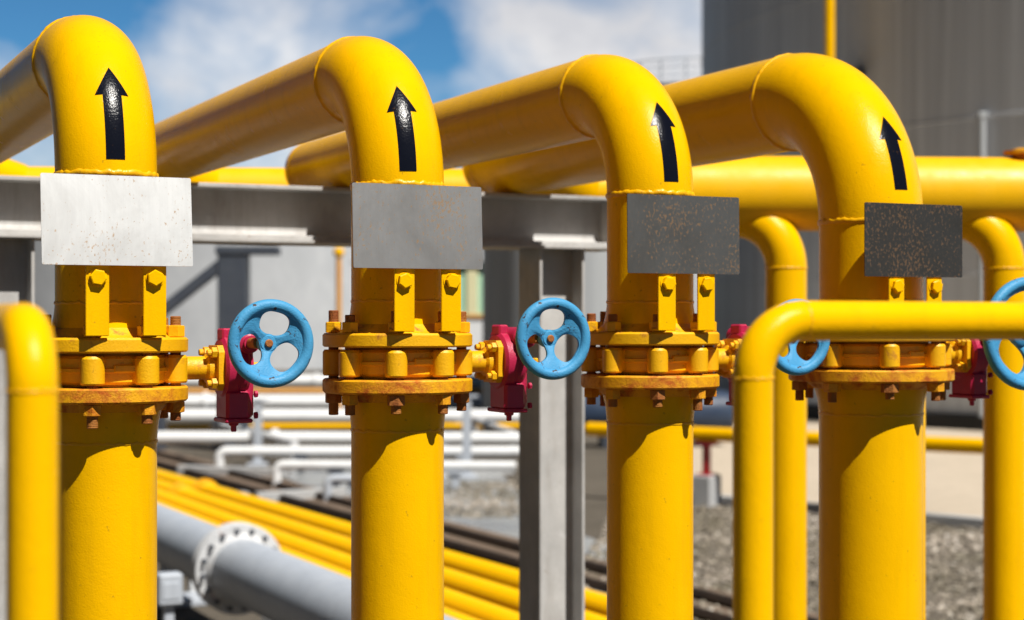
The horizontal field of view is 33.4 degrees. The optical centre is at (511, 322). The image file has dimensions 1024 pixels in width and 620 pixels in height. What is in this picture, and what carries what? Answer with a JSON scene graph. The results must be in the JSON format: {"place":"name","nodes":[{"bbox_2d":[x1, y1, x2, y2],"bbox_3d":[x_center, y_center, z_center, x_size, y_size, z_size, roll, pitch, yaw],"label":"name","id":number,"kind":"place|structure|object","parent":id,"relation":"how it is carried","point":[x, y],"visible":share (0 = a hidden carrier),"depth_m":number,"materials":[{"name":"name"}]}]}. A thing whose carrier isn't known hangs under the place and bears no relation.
{"place":"outdoors","nodes":[
{"label":"outdoors","id":0,"kind":"place"},
{"bbox_2d":[0,0,701,168],"label":"sky","id":1,"kind":"structure","parent":0,"point":[191,53],"materials":[{"name":"blue"}]},
{"bbox_2d":[35,241,696,369],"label":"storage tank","id":2,"kind":"object","parent":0,"point":[302,279],"visible":0.02,"depth_m":86.52,"materials":[{"name":"grey metal"}]},
{"bbox_2d":[283,470,606,569],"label":"path","id":3,"kind":"structure","parent":0,"point":[507,526],"depth_m":22.49,"materials":[{"name":"stone"}]},
{"bbox_2d":[323,474,350,501],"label":"field pipe","id":4,"kind":"object","parent":3,"relation":"on","point":[329,480],"visible":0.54,"depth_m":22.67,"materials":[{"name":"silver metal"}]},
{"bbox_2d":[214,446,518,472],"bbox_3d":[-2.100,2.159,27.173,5.289,0.482,0.272,0,0,1],"label":"field pipe","id":5,"kind":"object","parent":3,"relation":"on","point":[296,452],"visible":0.57,"depth_m":27.12,"materials":[{"name":"white metal"}]},
{"bbox_2d":[272,460,515,488],"bbox_3d":[-1.706,2.167,24.536,3.530,0.467,0.248,0,0,4],"label":"field pipe","id":6,"kind":"object","parent":3,"relation":"on","point":[455,469],"visible":0.75,"depth_m":24.50,"materials":[{"name":"white metal"}]},
{"bbox_2d":[460,395,477,478],"bbox_3d":[-0.695,1.759,26.240,0.352,1.282,0.320,0,0,0],"label":"rack post","id":7,"kind":"object","parent":3,"relation":"on","point":[466,435],"visible":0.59,"depth_m":26.17,"materials":[{"name":"silver metal"}]},
{"bbox_2d":[444,470,513,476],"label":"kerb","id":8,"kind":"structure","parent":3,"relation":"on","point":[488,473],"depth_m":26.71,"materials":[{"name":"grey concrete"}]},
{"bbox_2d":[448,269,481,374],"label":"shed","id":9,"kind":"structure","parent":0,"point":[471,292],"depth_m":73.60,"materials":[{"name":"white paint"}]},
{"bbox_2d":[157,370,978,619],"bbox_3d":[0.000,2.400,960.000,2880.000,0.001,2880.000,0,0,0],"label":"ground","id":10,"kind":"structure","parent":0,"point":[595,485],"depth_m":27.84,"materials":[{"name":"concrete"}]},
{"bbox_2d":[0,303,59,619],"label":"guard rail","id":11,"kind":"object","parent":10,"relation":"on","point":[28,348],"visible":1,"depth_m":2.00,"materials":[{"name":"yellow metal"}]},
{"bbox_2d":[157,571,182,619],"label":"junction box","id":12,"kind":"object","parent":10,"relation":"on","point":[169,590],"visible":0.92,"depth_m":11.15,"materials":[{"name":"silver metal"}]},
{"bbox_2d":[188,579,195,591],"bbox_3d":[-2.768,2.309,14.880,0.192,0.183,0.192,0,0,-25],"label":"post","id":13,"kind":"object","parent":10,"relation":"on","point":[191,588],"visible":0.04,"depth_m":14.83,"materials":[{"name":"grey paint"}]},
{"bbox_2d":[157,246,280,450],"bbox_3d":[-5.536,0.488,32.000,2.336,3.824,0.544,0,0,0],"label":"braced post","id":14,"kind":"object","parent":10,"relation":"on","point":[229,267],"visible":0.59,"depth_m":31.76,"materials":[{"name":"grey metal"}]},
{"bbox_2d":[177,465,283,477],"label":"kerb","id":15,"kind":"structure","parent":10,"relation":"on","point":[224,470],"depth_m":26.62,"materials":[{"name":"grey concrete"}]},
{"bbox_2d":[210,421,298,459],"bbox_3d":[-4.634,2.117,30.332,0.256,0.566,4.515,0,0,-28],"label":"crossover pipe","id":16,"kind":"object","parent":10,"relation":"on","point":[276,439],"visible":0.62,"depth_m":29.89,"materials":[{"name":"white metal"}]},
{"bbox_2d":[247,398,268,466],"bbox_3d":[-4.244,1.837,28.480,0.352,1.127,0.320,0,0,0],"label":"rack post","id":17,"kind":"object","parent":10,"relation":"on","point":[257,431],"visible":0.86,"depth_m":28.41,"materials":[{"name":"silver metal"}]},
{"bbox_2d":[255,487,345,501],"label":"kerb","id":18,"kind":"structure","parent":10,"relation":"on","point":[301,494],"depth_m":22.95,"materials":[{"name":"grey concrete"}]},
{"bbox_2d":[0,175,606,619],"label":"support frame","id":19,"kind":"object","parent":10,"relation":"on","point":[552,239],"visible":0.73,"depth_m":6.99,"materials":[{"name":"grey metal"}]},
{"bbox_2d":[0,15,187,619],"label":"gas pipe","id":20,"kind":"object","parent":19,"relation":"on","point":[77,86],"visible":0.73,"depth_m":3.83,"materials":[{"name":"yellow metal"}]},
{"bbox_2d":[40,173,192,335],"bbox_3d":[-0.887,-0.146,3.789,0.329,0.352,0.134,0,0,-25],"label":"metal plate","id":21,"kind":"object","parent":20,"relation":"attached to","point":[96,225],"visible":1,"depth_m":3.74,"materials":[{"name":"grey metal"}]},
{"bbox_2d":[57,299,313,431],"bbox_3d":[-0.806,0.102,3.956,0.604,0.311,0.387,0,0,-25],"label":"butterfly valve","id":22,"kind":"object","parent":20,"relation":"attached to","point":[228,369],"visible":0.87,"depth_m":3.89,"materials":[{"name":"yellow paint"}]},
{"bbox_2d":[155,36,471,619],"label":"gas pipe","id":23,"kind":"object","parent":19,"relation":"on","point":[370,96],"visible":0.75,"depth_m":4.15,"materials":[{"name":"yellow metal"}]},
{"bbox_2d":[352,182,482,331],"bbox_3d":[-0.244,-0.152,4.088,0.329,0.348,0.130,0,0,-25],"label":"metal plate","id":24,"kind":"object","parent":23,"relation":"attached to","point":[404,231],"visible":1,"depth_m":4.04,"materials":[{"name":"grey metal"}]},
{"bbox_2d":[323,297,589,420],"bbox_3d":[-0.157,0.095,4.259,0.604,0.311,0.387,0,0,-25],"label":"butterfly valve","id":25,"kind":"object","parent":23,"relation":"attached to","point":[501,361],"visible":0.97,"depth_m":4.19,"materials":[{"name":"yellow paint"}]},
{"bbox_2d":[284,54,719,619],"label":"gas pipe","id":26,"kind":"object","parent":19,"relation":"on","point":[622,111],"visible":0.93,"depth_m":4.46,"materials":[{"name":"yellow metal"}]},
{"bbox_2d":[627,194,739,330],"bbox_3d":[0.416,-0.151,4.395,0.329,0.344,0.126,0,0,-25],"label":"metal plate","id":27,"kind":"object","parent":26,"relation":"attached to","point":[669,237],"visible":1,"depth_m":4.34,"materials":[{"name":"grey metal"}]},
{"bbox_2d":[581,299,829,405],"bbox_3d":[0.493,0.093,4.562,0.603,0.311,0.385,0,0,-25],"label":"butterfly valve","id":28,"kind":"object","parent":26,"relation":"attached to","point":[719,358],"visible":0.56,"depth_m":4.44,"materials":[{"name":"yellow paint"}]},
{"bbox_2d":[157,503,456,619],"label":"grey pipeline","id":29,"kind":"object","parent":10,"relation":"on","point":[237,568],"visible":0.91,"depth_m":12.13,"materials":[{"name":"silver metal"}]},
{"bbox_2d":[157,500,477,619],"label":"yellow line","id":30,"kind":"object","parent":10,"relation":"on","point":[447,611],"visible":0.05,"depth_m":14.98,"materials":[{"name":"paint"}]},
{"bbox_2d":[168,373,481,387],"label":"field pipe","id":31,"kind":"object","parent":10,"relation":"on","point":[315,380],"visible":0.19,"depth_m":56.85,"materials":[{"name":"white metal"}]},
{"bbox_2d":[184,393,481,409],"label":"field pipe","id":32,"kind":"object","parent":10,"relation":"on","point":[205,401],"visible":0.23,"depth_m":44.45,"materials":[{"name":"white metal"}]},
{"bbox_2d":[188,388,481,394],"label":"field pipe","id":33,"kind":"object","parent":10,"relation":"on","point":[201,391],"visible":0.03,"depth_m":52.84,"materials":[{"name":"metal"}]},
{"bbox_2d":[157,489,518,619],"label":"yellow line","id":34,"kind":"object","parent":10,"relation":"on","point":[471,606],"visible":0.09,"depth_m":15.71,"materials":[{"name":"paint"}]},
{"bbox_2d":[157,429,518,457],"bbox_3d":[-3.178,2.142,30.195,7.560,0.516,0.336,0,0,3],"label":"field pipe","id":35,"kind":"object","parent":10,"relation":"on","point":[302,438],"visible":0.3,"depth_m":30.14,"materials":[{"name":"white metal"}]},
{"bbox_2d":[333,247,343,408],"bbox_3d":[-3.898,0.350,38.400,0.256,4.099,0.256,0,0,0],"label":"slim pole","id":36,"kind":"object","parent":10,"relation":"on","point":[338,252],"visible":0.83,"depth_m":38.34,"materials":[{"name":"beige metal"}]},
{"bbox_2d":[167,409,518,430],"bbox_3d":[-6.903,2.138,38.086,15.328,0.523,0.432,0,0,2],"label":"field pipe","id":37,"kind":"object","parent":10,"relation":"on","point":[274,416],"visible":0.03,"depth_m":37.85,"materials":[{"name":"white metal"}]},
{"bbox_2d":[167,423,518,431],"bbox_3d":[-5.156,2.171,33.751,11.652,0.458,0.232,0,0,-2],"label":"field pipe","id":38,"kind":"object","parent":10,"relation":"on","point":[450,427],"visible":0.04,"depth_m":33.73,"materials":[{"name":"yellow metal"}]},
{"bbox_2d":[157,479,606,619],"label":"yellow line","id":39,"kind":"object","parent":10,"relation":"on","point":[501,595],"visible":0.3,"depth_m":16.82,"materials":[{"name":"paint"}]},
{"bbox_2d":[157,469,606,616],"bbox_3d":[-7.166,2.202,28.300,0.346,0.346,35.541,0,0,-27],"label":"yellow line","id":40,"kind":"object","parent":10,"relation":"on","point":[596,602],"visible":0.39,"depth_m":17.85,"materials":[{"name":"paint"}]},
{"bbox_2d":[157,450,818,619],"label":"rail bed","id":41,"kind":"object","parent":10,"relation":"on","point":[725,610],"depth_m":19.25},
{"bbox_2d":[157,460,731,619],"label":"steel rail","id":42,"kind":"object","parent":41,"relation":"on","point":[699,613],"visible":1,"depth_m":17.91,"materials":[{"name":"metal"}]},
{"bbox_2d":[157,451,818,619],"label":"steel rail","id":43,"kind":"object","parent":41,"relation":"on","point":[699,594],"visible":0.23,"depth_m":18.73,"materials":[{"name":"metal"}]},
{"bbox_2d":[471,416,515,445],"bbox_3d":[-0.379,2.117,32.350,0.256,0.566,2.918,0,0,-16],"label":"crossover pipe","id":44,"kind":"object","parent":10,"relation":"on","point":[489,425],"visible":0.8,"depth_m":32.42,"materials":[{"name":"white metal"}]},
{"bbox_2d":[26,148,1023,231],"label":"header pipe","id":45,"kind":"object","parent":10,"relation":"on","point":[783,187],"visible":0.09,"depth_m":7.69,"materials":[{"name":"yellow metal"}]},
{"bbox_2d":[482,250,695,409],"bbox_3d":[1.872,-0.184,41.600,5.344,5.168,5.341,0,0,0],"label":"storage tank","id":46,"kind":"object","parent":10,"relation":"on","point":[500,287],"visible":0.02,"depth_m":39.95,"materials":[{"name":"grey metal"}]},
{"bbox_2d":[585,390,731,447],"bbox_3d":[2.701,1.856,32.897,3.360,1.088,0.832,0,0,-4],"label":"dark blue vessel","id":47,"kind":"object","parent":10,"relation":"on","point":[717,413],"visible":0.2,"depth_m":32.57,"materials":[{"name":"paint"}]},
{"bbox_2d":[462,53,954,619],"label":"gas pipe","id":48,"kind":"object","parent":10,"relation":"on","point":[836,123],"visible":0.62,"depth_m":4.75,"materials":[{"name":"yellow metal"}]},
{"bbox_2d":[796,277,1023,405],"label":"butterfly valve","id":49,"kind":"object","parent":48,"relation":"attached to","point":[968,361],"visible":0.67,"depth_m":4.74,"materials":[{"name":"yellow paint"}]},
{"bbox_2d":[864,202,961,300],"bbox_3d":[1.080,-0.154,4.689,0.329,0.337,0.099,0,0,-25],"label":"metal plate","id":50,"kind":"object","parent":48,"relation":"attached to","point":[901,241],"visible":0.82,"depth_m":4.65,"materials":[{"name":"grey metal"}]},
{"bbox_2d":[444,480,982,619],"bbox_3d":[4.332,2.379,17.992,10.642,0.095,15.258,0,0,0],"label":"gravel","id":51,"kind":"structure","parent":10,"relation":"on","point":[973,606],"depth_m":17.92,"materials":[{"name":"grey gravel"}]},
{"bbox_2d":[693,441,720,507],"bbox_3d":[2.533,1.976,22.212,0.272,0.849,0.320,0,0,36],"label":"pipe stand","id":52,"kind":"object","parent":51,"relation":"on","point":[706,487],"visible":0.93,"depth_m":22.12,"materials":[{"name":"grey concrete"}]},
{"bbox_2d":[585,422,982,453],"bbox_3d":[5.091,1.456,20.344,10.012,0.304,0.304,0,0,36],"label":"yellow pipe","id":53,"kind":"object","parent":52,"relation":"on","point":[933,444],"visible":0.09,"depth_m":21.22,"materials":[{"name":"metal"}]},
{"bbox_2d":[739,216,807,619],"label":"branch pipe","id":54,"kind":"object","parent":10,"relation":"on","point":[776,241],"visible":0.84,"depth_m":7.65,"materials":[{"name":"yellow metal"}]},
{"bbox_2d":[721,494,982,527],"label":"kerb","id":55,"kind":"structure","parent":10,"relation":"on","point":[951,519],"depth_m":20.20,"materials":[{"name":"grey concrete"}]},
{"bbox_2d":[732,300,1023,619],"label":"guard rail","id":56,"kind":"object","parent":10,"relation":"on","point":[770,335],"visible":1,"depth_m":2.51,"materials":[{"name":"yellow metal"}]},
{"bbox_2d":[923,397,925,619],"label":"standpipe","id":57,"kind":"object","parent":10,"relation":"on","point":[924,517],"visible":0.07,"depth_m":5.71,"materials":[{"name":"yellow metal"}]},
{"bbox_2d":[962,217,1023,619],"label":"branch pipe","id":58,"kind":"object","parent":10,"relation":"on","point":[995,243],"visible":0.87,"depth_m":7.72,"materials":[{"name":"yellow metal"}]},
{"bbox_2d":[693,419,982,523],"bbox_3d":[33.049,2.381,39.200,61.903,0.001,49.600,0,0,0],"label":"apron","id":59,"kind":"object","parent":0,"point":[954,483],"depth_m":26.89,"materials":[{"name":"beige concrete"}]},
{"bbox_2d":[701,0,1023,430],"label":"storage tank","id":60,"kind":"object","parent":59,"relation":"on","point":[940,74],"visible":0.31,"depth_m":39.05,"materials":[{"name":"grey metal"}]},
{"bbox_2d":[636,57,701,84],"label":"railing","id":61,"kind":"object","parent":60,"relation":"attached to","point":[661,74],"visible":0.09,"depth_m":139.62,"materials":[{"name":"silver metal"}]},
{"bbox_2d":[824,0,864,73],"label":"tank downpipe","id":62,"kind":"object","parent":60,"relation":"attached to","point":[829,27],"visible":0.17,"depth_m":39.96,"materials":[{"name":"yellow metal"}]},
{"bbox_2d":[977,112,987,416],"bbox_3d":[10.312,-1.104,37.428,0.192,7.008,0.192,0,0,0],"label":"sensor conduit","id":63,"kind":"object","parent":60,"relation":"attached to","point":[982,116],"visible":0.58,"depth_m":37.37,"materials":[{"name":"metal"}]}
]}

